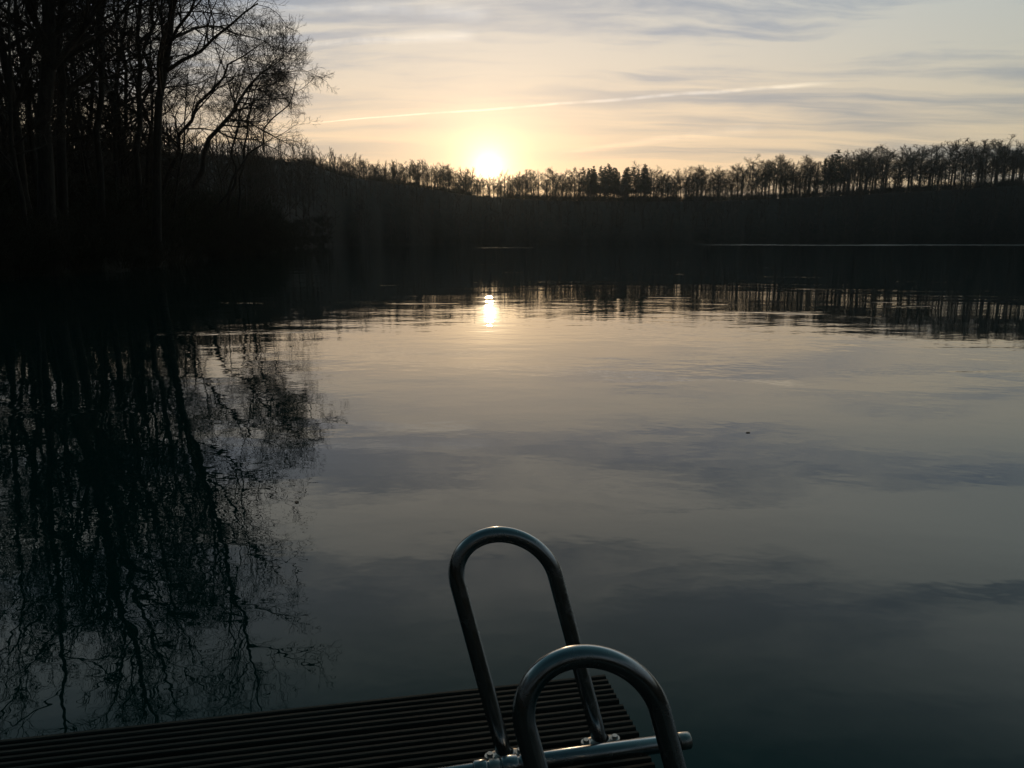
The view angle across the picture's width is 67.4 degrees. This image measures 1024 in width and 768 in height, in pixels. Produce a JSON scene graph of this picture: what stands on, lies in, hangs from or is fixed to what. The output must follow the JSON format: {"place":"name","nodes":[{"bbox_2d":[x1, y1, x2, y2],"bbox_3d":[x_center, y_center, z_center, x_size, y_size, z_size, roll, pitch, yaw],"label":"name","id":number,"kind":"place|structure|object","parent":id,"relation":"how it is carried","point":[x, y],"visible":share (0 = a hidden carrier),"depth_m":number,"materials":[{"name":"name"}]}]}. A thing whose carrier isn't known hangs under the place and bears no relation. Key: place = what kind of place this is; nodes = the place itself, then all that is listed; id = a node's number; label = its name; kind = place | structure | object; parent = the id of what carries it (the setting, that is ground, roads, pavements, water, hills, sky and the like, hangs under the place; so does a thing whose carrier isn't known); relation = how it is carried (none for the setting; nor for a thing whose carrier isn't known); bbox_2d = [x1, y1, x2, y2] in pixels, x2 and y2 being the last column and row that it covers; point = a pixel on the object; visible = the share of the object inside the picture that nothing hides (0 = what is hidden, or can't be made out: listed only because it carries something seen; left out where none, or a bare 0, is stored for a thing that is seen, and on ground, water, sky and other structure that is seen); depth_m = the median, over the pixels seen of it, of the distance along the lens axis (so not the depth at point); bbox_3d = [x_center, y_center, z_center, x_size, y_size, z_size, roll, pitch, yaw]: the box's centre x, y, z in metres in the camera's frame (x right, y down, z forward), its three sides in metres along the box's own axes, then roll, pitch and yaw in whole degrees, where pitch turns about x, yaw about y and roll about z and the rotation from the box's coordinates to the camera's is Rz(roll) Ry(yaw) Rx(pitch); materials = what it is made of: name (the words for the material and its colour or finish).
{"place":"outdoors","nodes":[
{"label":"outdoors","id":0,"kind":"place"},
{"bbox_2d":[0,244,1023,767],"bbox_3d":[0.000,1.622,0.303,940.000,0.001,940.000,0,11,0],"label":"lake water","id":1,"kind":"structure","parent":0,"point":[820,564],"depth_m":5.28,"materials":[{"name":"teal liquid"}]},
{"bbox_2d":[0,674,654,767],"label":"jetty","id":2,"kind":"object","parent":1,"relation":"in","point":[439,729],"visible":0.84,"depth_m":1.97,"materials":[{"name":"brown wood"}]},
{"bbox_2d":[437,526,692,767],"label":"bathing ladder","id":3,"kind":"object","parent":2,"relation":"on","point":[668,742],"visible":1,"depth_m":1.85,"materials":[{"name":"silver metal"}]},
{"bbox_2d":[0,0,1023,198],"label":"sky","id":4,"kind":"structure","parent":0,"point":[496,87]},
{"bbox_2d":[1,157,1023,277],"bbox_3d":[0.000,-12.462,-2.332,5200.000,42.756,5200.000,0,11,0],"label":"ground","id":5,"kind":"structure","parent":0,"point":[935,230],"depth_m":335.69,"materials":[{"name":"green plant"}]},
{"bbox_2d":[0,14,57,100],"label":"bare tree","id":6,"kind":"object","parent":5,"relation":"on","point":[14,63],"visible":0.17,"depth_m":48.05,"materials":[{"name":"black plant"}]},
{"bbox_2d":[0,2,77,167],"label":"bare tree","id":7,"kind":"object","parent":5,"relation":"on","point":[33,75],"visible":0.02,"depth_m":68.80,"materials":[{"name":"black plant"}]},
{"bbox_2d":[0,0,81,111],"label":"bare tree","id":8,"kind":"object","parent":5,"relation":"on","point":[25,61],"visible":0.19,"depth_m":49.76,"materials":[{"name":"black plant"}]},
{"bbox_2d":[0,0,102,251],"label":"bare tree","id":9,"kind":"object","parent":5,"relation":"on","point":[14,166],"visible":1,"depth_m":37.89,"materials":[{"name":"black plant"}]},
{"bbox_2d":[0,1,108,154],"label":"bare tree","id":10,"kind":"object","parent":5,"relation":"on","point":[37,75],"visible":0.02,"depth_m":69.06,"materials":[{"name":"black plant"}]},
{"bbox_2d":[0,0,118,188],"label":"bare tree","id":11,"kind":"object","parent":5,"relation":"on","point":[6,126],"visible":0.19,"depth_m":48.83,"materials":[{"name":"black plant"}]},
{"bbox_2d":[0,0,129,236],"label":"bare tree","id":12,"kind":"object","parent":5,"relation":"on","point":[46,172],"visible":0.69,"depth_m":41.13,"materials":[{"name":"brown plant"}]},
{"bbox_2d":[0,0,132,187],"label":"bare tree","id":13,"kind":"object","parent":5,"relation":"on","point":[88,173],"visible":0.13,"depth_m":61.13,"materials":[{"name":"black plant"}]},
{"bbox_2d":[0,1,132,178],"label":"bare tree","id":14,"kind":"object","parent":5,"relation":"on","point":[55,92],"visible":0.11,"depth_m":61.32,"materials":[{"name":"black plant"}]},
{"bbox_2d":[15,11,122,170],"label":"bare tree","id":15,"kind":"object","parent":5,"relation":"on","point":[67,118],"visible":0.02,"depth_m":71.69,"materials":[{"name":"black plant"}]},
{"bbox_2d":[0,0,164,223],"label":"bare tree","id":16,"kind":"object","parent":5,"relation":"on","point":[19,148],"visible":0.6,"depth_m":42.32,"materials":[{"name":"black plant"}]},
{"bbox_2d":[0,0,183,188],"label":"bare tree","id":17,"kind":"object","parent":5,"relation":"on","point":[33,153],"visible":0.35,"depth_m":51.09,"materials":[{"name":"black plant"}]},
{"bbox_2d":[11,8,174,176],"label":"bare tree","id":18,"kind":"object","parent":5,"relation":"on","point":[84,142],"visible":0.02,"depth_m":72.71,"materials":[{"name":"black plant"}]},
{"bbox_2d":[1,0,195,216],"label":"bare tree","id":19,"kind":"object","parent":5,"relation":"on","point":[137,169],"visible":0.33,"depth_m":55.44,"materials":[{"name":"black plant"}]},
{"bbox_2d":[0,0,208,230],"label":"bare tree","id":20,"kind":"object","parent":5,"relation":"on","point":[62,187],"visible":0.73,"depth_m":45.46,"materials":[{"name":"black plant"}]},
{"bbox_2d":[29,0,201,183],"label":"bare tree","id":21,"kind":"object","parent":5,"relation":"on","point":[91,135],"visible":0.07,"depth_m":65.85,"materials":[{"name":"black plant"}]},
{"bbox_2d":[32,0,204,188],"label":"bare tree","id":22,"kind":"object","parent":5,"relation":"on","point":[119,147],"visible":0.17,"depth_m":65.89,"materials":[{"name":"black plant"}]},
{"bbox_2d":[6,0,231,187],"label":"bare tree","id":23,"kind":"object","parent":5,"relation":"on","point":[154,93],"visible":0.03,"depth_m":81.99,"materials":[{"name":"black plant"}]},
{"bbox_2d":[56,1,183,189],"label":"bare tree","id":24,"kind":"object","parent":5,"relation":"on","point":[130,163],"visible":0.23,"depth_m":66.34,"materials":[{"name":"black plant"}]},
{"bbox_2d":[19,0,235,217],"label":"bare tree","id":25,"kind":"object","parent":5,"relation":"on","point":[102,88],"visible":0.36,"depth_m":51.34,"materials":[{"name":"black plant"}]},
{"bbox_2d":[39,0,227,190],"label":"bare tree","id":26,"kind":"object","parent":5,"relation":"on","point":[116,168],"visible":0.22,"depth_m":64.17,"materials":[{"name":"black plant"}]},
{"bbox_2d":[55,0,211,196],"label":"bare tree","id":27,"kind":"object","parent":5,"relation":"on","point":[125,100],"visible":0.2,"depth_m":66.93,"materials":[{"name":"black plant"}]},
{"bbox_2d":[67,0,219,200],"label":"bare tree","id":28,"kind":"object","parent":5,"relation":"on","point":[147,174],"visible":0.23,"depth_m":69.40,"materials":[{"name":"black plant"}]},
{"bbox_2d":[97,1,215,195],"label":"bare tree","id":29,"kind":"object","parent":5,"relation":"on","point":[150,179],"visible":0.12,"depth_m":77.47,"materials":[{"name":"black plant"}]},
{"bbox_2d":[128,60,209,194],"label":"bare tree","id":30,"kind":"object","parent":5,"relation":"on","point":[170,178],"visible":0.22,"depth_m":80.59,"materials":[{"name":"black plant"}]},
{"bbox_2d":[127,43,241,212],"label":"bare tree","id":31,"kind":"object","parent":5,"relation":"on","point":[182,154],"visible":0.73,"depth_m":67.94,"materials":[{"name":"black plant"}]},
{"bbox_2d":[97,0,305,200],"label":"bare tree","id":32,"kind":"object","parent":5,"relation":"on","point":[194,112],"visible":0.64,"depth_m":69.67,"materials":[{"name":"black plant"}]},
{"bbox_2d":[117,0,301,255],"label":"bare tree","id":33,"kind":"object","parent":5,"relation":"on","point":[162,68],"visible":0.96,"depth_m":49.12,"materials":[{"name":"brown plant"}]},
{"bbox_2d":[201,45,287,219],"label":"bare tree","id":34,"kind":"object","parent":5,"relation":"on","point":[236,168],"visible":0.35,"depth_m":90.38,"materials":[{"name":"black plant"}]},
{"bbox_2d":[213,7,303,222],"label":"bare tree","id":35,"kind":"object","parent":5,"relation":"on","point":[243,166],"visible":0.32,"depth_m":92.07,"materials":[{"name":"black plant"}]},
{"bbox_2d":[190,10,338,205],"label":"bare tree","id":36,"kind":"object","parent":5,"relation":"on","point":[200,173],"visible":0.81,"depth_m":86.31,"materials":[{"name":"brown plant"}]},
{"bbox_2d":[211,35,325,216],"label":"bare tree","id":37,"kind":"object","parent":5,"relation":"on","point":[268,121],"visible":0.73,"depth_m":89.30,"materials":[{"name":"black plant"}]},
{"bbox_2d":[414,159,434,184],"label":"bare tree","id":38,"kind":"object","parent":5,"relation":"on","point":[424,168],"visible":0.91,"depth_m":384.05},
{"bbox_2d":[441,165,456,190],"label":"bare tree","id":39,"kind":"object","parent":5,"relation":"on","point":[449,174],"visible":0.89,"depth_m":398.70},
{"bbox_2d":[499,174,512,191],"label":"bare tree","id":40,"kind":"object","parent":5,"relation":"on","point":[503,180],"visible":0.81,"depth_m":416.51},
{"bbox_2d":[0,150,1023,281],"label":"undergrowth","id":41,"kind":"object","parent":5,"relation":"on","point":[264,231],"visible":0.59,"depth_m":53.91,"materials":[{"name":"plant"}]},
{"bbox_2d":[0,65,1023,239],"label":"slope woodland","id":42,"kind":"object","parent":5,"relation":"on","point":[250,187],"visible":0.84,"depth_m":331.86,"materials":[{"name":"plant"}]},
{"bbox_2d":[528,171,545,193],"label":"bare tree","id":43,"kind":"object","parent":5,"relation":"on","point":[540,177],"visible":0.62,"depth_m":430.36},
{"bbox_2d":[543,167,561,194],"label":"bare tree","id":44,"kind":"object","parent":5,"relation":"on","point":[554,176],"visible":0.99,"depth_m":421.38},
{"bbox_2d":[565,168,577,200],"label":"bare tree","id":45,"kind":"object","parent":5,"relation":"on","point":[571,180],"visible":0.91,"depth_m":414.86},
{"bbox_2d":[577,166,587,191],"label":"conifer tree","id":46,"kind":"object","parent":5,"relation":"on","point":[583,177],"visible":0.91,"depth_m":415.81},
{"bbox_2d":[583,168,597,193],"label":"conifer tree","id":47,"kind":"object","parent":5,"relation":"on","point":[591,183],"visible":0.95,"depth_m":414.70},
{"bbox_2d":[588,166,599,194],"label":"conifer tree","id":48,"kind":"object","parent":5,"relation":"on","point":[594,180],"visible":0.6,"depth_m":418.75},
{"bbox_2d":[597,166,612,194],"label":"conifer tree","id":49,"kind":"object","parent":5,"relation":"on","point":[604,183],"visible":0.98,"depth_m":414.84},
{"bbox_2d":[601,163,614,196],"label":"conifer tree","id":50,"kind":"object","parent":5,"relation":"on","point":[609,173],"visible":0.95,"depth_m":415.29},
{"bbox_2d":[609,168,621,195],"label":"conifer tree","id":51,"kind":"object","parent":5,"relation":"on","point":[615,178],"visible":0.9,"depth_m":417.73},
{"bbox_2d":[618,170,630,195],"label":"conifer tree","id":52,"kind":"object","parent":5,"relation":"on","point":[624,181],"visible":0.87,"depth_m":412.23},
{"bbox_2d":[620,168,633,195],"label":"conifer tree","id":53,"kind":"object","parent":5,"relation":"on","point":[626,169],"visible":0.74,"depth_m":415.21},
{"bbox_2d":[627,167,643,193],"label":"conifer tree","id":54,"kind":"object","parent":5,"relation":"on","point":[635,181],"visible":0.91,"depth_m":414.22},
{"bbox_2d":[633,164,653,192],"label":"conifer tree","id":55,"kind":"object","parent":5,"relation":"on","point":[647,178],"visible":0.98,"depth_m":410.19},
{"bbox_2d":[643,169,657,195],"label":"bare tree","id":56,"kind":"object","parent":5,"relation":"on","point":[651,179],"visible":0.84,"depth_m":412.90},
{"bbox_2d":[640,166,664,196],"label":"bare tree","id":57,"kind":"object","parent":5,"relation":"on","point":[660,172],"visible":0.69,"depth_m":415.35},
{"bbox_2d":[654,170,672,194],"label":"bare tree","id":58,"kind":"object","parent":5,"relation":"on","point":[664,181],"visible":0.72,"depth_m":413.06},
{"bbox_2d":[661,173,672,192],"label":"bare tree","id":59,"kind":"object","parent":5,"relation":"on","point":[666,178],"visible":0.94,"depth_m":409.24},
{"bbox_2d":[674,175,689,197],"label":"bare tree","id":60,"kind":"object","parent":5,"relation":"on","point":[680,181],"visible":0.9,"depth_m":410.20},
{"bbox_2d":[678,166,693,194],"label":"bare tree","id":61,"kind":"object","parent":5,"relation":"on","point":[686,181],"visible":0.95,"depth_m":406.83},
{"bbox_2d":[684,166,707,195],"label":"bare tree","id":62,"kind":"object","parent":5,"relation":"on","point":[699,174],"visible":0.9,"depth_m":406.15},
{"bbox_2d":[690,164,716,200],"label":"bare tree","id":63,"kind":"object","parent":5,"relation":"on","point":[701,175],"visible":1,"depth_m":403.81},
{"bbox_2d":[705,167,719,188],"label":"bare tree","id":64,"kind":"object","parent":5,"relation":"on","point":[711,174],"visible":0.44,"depth_m":419.82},
{"bbox_2d":[706,173,719,195],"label":"bare tree","id":65,"kind":"object","parent":5,"relation":"on","point":[713,184],"visible":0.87,"depth_m":405.04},
{"bbox_2d":[711,165,734,195],"label":"bare tree","id":66,"kind":"object","parent":5,"relation":"on","point":[717,180],"visible":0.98,"depth_m":403.98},
{"bbox_2d":[727,166,745,194],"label":"bare tree","id":67,"kind":"object","parent":5,"relation":"on","point":[738,183],"visible":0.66,"depth_m":407.56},
{"bbox_2d":[729,164,753,192],"label":"bare tree","id":68,"kind":"object","parent":5,"relation":"on","point":[739,179],"visible":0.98,"depth_m":400.83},
{"bbox_2d":[744,155,762,193],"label":"bare tree","id":69,"kind":"object","parent":5,"relation":"on","point":[752,167],"visible":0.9,"depth_m":401.02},
{"bbox_2d":[744,160,775,194],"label":"bare tree","id":70,"kind":"object","parent":5,"relation":"on","point":[757,174],"visible":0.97,"depth_m":399.83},
{"bbox_2d":[760,157,782,193],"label":"bare tree","id":71,"kind":"object","parent":5,"relation":"on","point":[770,173],"visible":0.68,"depth_m":400.83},
{"bbox_2d":[761,153,790,193],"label":"bare tree","id":72,"kind":"object","parent":5,"relation":"on","point":[778,169],"visible":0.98,"depth_m":395.71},
{"bbox_2d":[770,158,799,191],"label":"bare tree","id":73,"kind":"object","parent":5,"relation":"on","point":[785,166],"visible":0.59,"depth_m":400.63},
{"bbox_2d":[774,161,805,190],"label":"bare tree","id":74,"kind":"object","parent":5,"relation":"on","point":[792,170],"visible":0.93,"depth_m":393.74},
{"bbox_2d":[794,165,811,191],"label":"bare tree","id":75,"kind":"object","parent":5,"relation":"on","point":[802,175],"visible":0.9,"depth_m":394.40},
{"bbox_2d":[790,161,819,191],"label":"bare tree","id":76,"kind":"object","parent":5,"relation":"on","point":[804,181],"visible":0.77,"depth_m":395.10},
{"bbox_2d":[798,159,820,193],"label":"bare tree","id":77,"kind":"object","parent":5,"relation":"on","point":[814,167],"visible":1,"depth_m":391.56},
{"bbox_2d":[799,154,821,188],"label":"bare tree","id":78,"kind":"object","parent":5,"relation":"on","point":[810,167],"visible":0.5,"depth_m":402.88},
{"bbox_2d":[805,161,827,188],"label":"bare tree","id":79,"kind":"object","parent":5,"relation":"on","point":[816,170],"visible":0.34,"depth_m":401.63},
{"bbox_2d":[817,158,832,188],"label":"conifer tree","id":80,"kind":"object","parent":5,"relation":"on","point":[826,172],"visible":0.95,"depth_m":387.67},
{"bbox_2d":[825,154,835,195],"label":"conifer tree","id":81,"kind":"object","parent":5,"relation":"on","point":[831,161],"visible":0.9,"depth_m":388.49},
{"bbox_2d":[825,149,846,189],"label":"conifer tree","id":82,"kind":"object","parent":5,"relation":"on","point":[837,167],"visible":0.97,"depth_m":386.01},
{"bbox_2d":[838,155,857,190],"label":"bare tree","id":83,"kind":"object","parent":5,"relation":"on","point":[843,170],"visible":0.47,"depth_m":392.16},
{"bbox_2d":[836,151,861,187],"label":"bare tree","id":84,"kind":"object","parent":5,"relation":"on","point":[852,165],"visible":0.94,"depth_m":384.35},
{"bbox_2d":[836,150,862,194],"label":"bare tree","id":85,"kind":"object","parent":5,"relation":"on","point":[848,164],"visible":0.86,"depth_m":386.04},
{"bbox_2d":[853,149,878,194],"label":"bare tree","id":86,"kind":"object","parent":5,"relation":"on","point":[863,158],"visible":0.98,"depth_m":383.60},
{"bbox_2d":[849,146,887,188],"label":"bare tree","id":87,"kind":"object","parent":5,"relation":"on","point":[875,149],"visible":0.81,"depth_m":386.87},
{"bbox_2d":[865,156,885,186],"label":"bare tree","id":88,"kind":"object","parent":5,"relation":"on","point":[876,181],"visible":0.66,"depth_m":388.76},
{"bbox_2d":[865,149,900,184],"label":"bare tree","id":89,"kind":"object","parent":5,"relation":"on","point":[890,153],"visible":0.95,"depth_m":383.87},
{"bbox_2d":[872,144,905,185],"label":"bare tree","id":90,"kind":"object","parent":5,"relation":"on","point":[881,150],"visible":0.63,"depth_m":392.50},
{"bbox_2d":[886,160,915,187],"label":"bare tree","id":91,"kind":"object","parent":5,"relation":"on","point":[898,163],"visible":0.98,"depth_m":379.87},
{"bbox_2d":[888,144,916,186],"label":"bare tree","id":92,"kind":"object","parent":5,"relation":"on","point":[901,148],"visible":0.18,"depth_m":406.95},
{"bbox_2d":[892,153,921,185],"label":"bare tree","id":93,"kind":"object","parent":5,"relation":"on","point":[908,170],"visible":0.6,"depth_m":384.52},
{"bbox_2d":[897,147,924,190],"label":"bare tree","id":94,"kind":"object","parent":5,"relation":"on","point":[912,163],"visible":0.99,"depth_m":377.04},
{"bbox_2d":[891,149,931,184],"label":"bare tree","id":95,"kind":"object","parent":5,"relation":"on","point":[908,162],"visible":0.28,"depth_m":392.57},
{"bbox_2d":[913,156,934,183],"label":"bare tree","id":96,"kind":"object","parent":5,"relation":"on","point":[923,163],"visible":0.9,"depth_m":378.61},
{"bbox_2d":[910,144,938,181],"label":"bare tree","id":97,"kind":"object","parent":5,"relation":"on","point":[923,157],"visible":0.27,"depth_m":392.77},
{"bbox_2d":[916,145,948,184],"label":"bare tree","id":98,"kind":"object","parent":5,"relation":"on","point":[932,158],"visible":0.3,"depth_m":388.72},
{"bbox_2d":[911,143,957,181],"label":"bare tree","id":99,"kind":"object","parent":5,"relation":"on","point":[936,151],"visible":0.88,"depth_m":377.88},
{"bbox_2d":[926,151,944,186],"label":"bare tree","id":100,"kind":"object","parent":5,"relation":"on","point":[937,160],"visible":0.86,"depth_m":379.85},
{"bbox_2d":[938,155,961,182],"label":"bare tree","id":101,"kind":"object","parent":5,"relation":"on","point":[945,170],"visible":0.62,"depth_m":380.80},
{"bbox_2d":[938,140,964,182],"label":"bare tree","id":102,"kind":"object","parent":5,"relation":"on","point":[950,155],"visible":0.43,"depth_m":390.73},
{"bbox_2d":[934,138,973,189],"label":"bare tree","id":103,"kind":"object","parent":5,"relation":"on","point":[958,141],"visible":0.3,"depth_m":395.49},
{"bbox_2d":[938,141,979,187],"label":"bare tree","id":104,"kind":"object","parent":5,"relation":"on","point":[957,162],"visible":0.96,"depth_m":372.13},
{"bbox_2d":[952,143,984,184],"label":"bare tree","id":105,"kind":"object","parent":5,"relation":"on","point":[967,162],"visible":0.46,"depth_m":383.24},
{"bbox_2d":[959,142,981,178],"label":"bare tree","id":106,"kind":"object","parent":5,"relation":"on","point":[969,161],"visible":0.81,"depth_m":377.61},
{"bbox_2d":[960,146,994,183],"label":"bare tree","id":107,"kind":"object","parent":5,"relation":"on","point":[979,160],"visible":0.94,"depth_m":374.40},
{"bbox_2d":[959,139,1010,175],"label":"bare tree","id":108,"kind":"object","parent":5,"relation":"on","point":[984,141],"visible":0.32,"depth_m":385.54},
{"bbox_2d":[973,142,997,181],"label":"bare tree","id":109,"kind":"object","parent":5,"relation":"on","point":[985,161],"visible":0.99,"depth_m":371.24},
{"bbox_2d":[990,146,1015,182],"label":"bare tree","id":110,"kind":"object","parent":5,"relation":"on","point":[1004,157],"visible":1,"depth_m":368.32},
{"bbox_2d":[988,140,1017,180],"label":"bare tree","id":111,"kind":"object","parent":5,"relation":"on","point":[995,147],"visible":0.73,"depth_m":375.14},
{"bbox_2d":[989,134,1023,177],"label":"bare tree","id":112,"kind":"object","parent":5,"relation":"on","point":[1011,139],"visible":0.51,"depth_m":377.79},
{"bbox_2d":[1000,149,1023,178],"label":"bare tree","id":113,"kind":"object","parent":5,"relation":"on","point":[1009,169],"visible":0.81,"depth_m":370.76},
{"bbox_2d":[1001,146,1023,179],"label":"bare tree","id":114,"kind":"object","parent":5,"relation":"on","point":[1016,160],"visible":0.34,"depth_m":379.10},
{"bbox_2d":[1005,146,1023,180],"label":"bare tree","id":115,"kind":"object","parent":5,"relation":"on","point":[1018,156],"visible":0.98,"depth_m":368.48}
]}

